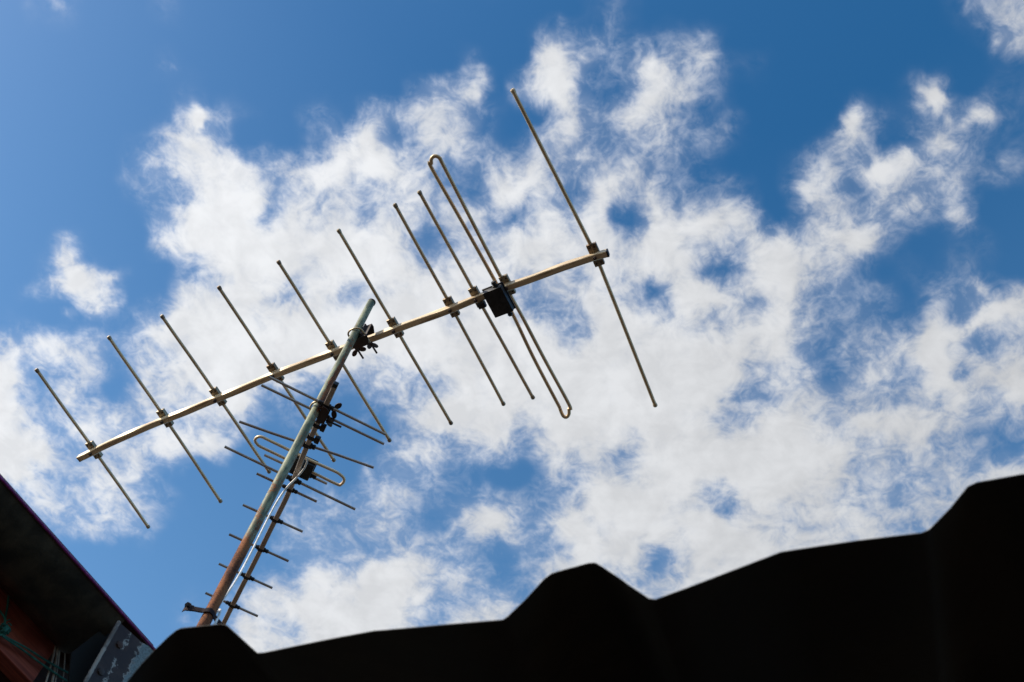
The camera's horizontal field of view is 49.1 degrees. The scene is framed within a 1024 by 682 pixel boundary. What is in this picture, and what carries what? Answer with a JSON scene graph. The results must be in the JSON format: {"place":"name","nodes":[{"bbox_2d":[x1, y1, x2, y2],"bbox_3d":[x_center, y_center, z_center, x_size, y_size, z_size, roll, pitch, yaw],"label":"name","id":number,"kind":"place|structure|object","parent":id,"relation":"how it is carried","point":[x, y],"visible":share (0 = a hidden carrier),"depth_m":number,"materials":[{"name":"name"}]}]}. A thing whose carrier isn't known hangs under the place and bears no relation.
{"place":"outdoors","nodes":[
{"label":"outdoors","id":0,"kind":"place"},
{"bbox_2d":[0,0,1023,652],"bbox_3d":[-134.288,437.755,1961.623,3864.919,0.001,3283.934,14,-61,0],"label":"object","id":1,"kind":"structure","parent":0,"point":[780,468],"depth_m":1716.53,"materials":[{"name":"white"}]},
{"bbox_2d":[127,474,1023,681],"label":"roof","id":2,"kind":"structure","parent":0,"point":[941,599],"depth_m":1.36,"materials":[{"name":"black"}]},
{"label":"ground","id":3,"kind":"structure","parent":0,"visible":0},
{"bbox_2d":[0,474,155,681],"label":"house","id":4,"kind":"structure","parent":3,"relation":"on","point":[62,600],"depth_m":2.45,"materials":[{"name":"metal"}]},
{"bbox_2d":[0,595,67,681],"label":"rope","id":5,"kind":"object","parent":4,"relation":"attached to","point":[5,628],"visible":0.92,"depth_m":2.47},
{"bbox_2d":[45,646,65,681],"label":"wire bundle","id":6,"kind":"object","parent":4,"relation":"attached to","point":[56,663],"visible":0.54,"depth_m":2.54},
{"bbox_2d":[182,298,375,625],"bbox_3d":[-0.766,1.032,1.659,0.131,4.961,0.038,28,-62,-7],"label":"antenna mast","id":7,"kind":"object","parent":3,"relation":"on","point":[209,615],"visible":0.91,"depth_m":2.84,"materials":[{"name":"metal"}]},
{"bbox_2d":[205,376,385,624],"bbox_3d":[-0.746,0.525,3.431,0.428,0.066,1.097,31,-62,-9],"label":"television antenna","id":8,"kind":"object","parent":7,"relation":"attached to","point":[326,407],"visible":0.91,"depth_m":3.32,"materials":[{"name":"grey metal"}]},
{"bbox_2d":[214,458,307,623],"bbox_3d":[-0.848,1.286,1.454,0.042,4.145,0.311,23,-62,-5],"label":"coaxial cable","id":9,"kind":"object","parent":8,"relation":"hanging from","point":[255,543],"visible":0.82,"depth_m":3.10,"materials":[{"name":"white plastic"}]},
{"bbox_2d":[34,88,657,528],"bbox_3d":[-0.602,0.158,3.784,2.100,0.111,1.152,-25,-68,19],"label":"television antenna","id":10,"kind":"object","parent":7,"relation":"attached to","point":[498,298],"visible":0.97,"depth_m":3.67,"materials":[{"name":"metal"}]}
]}

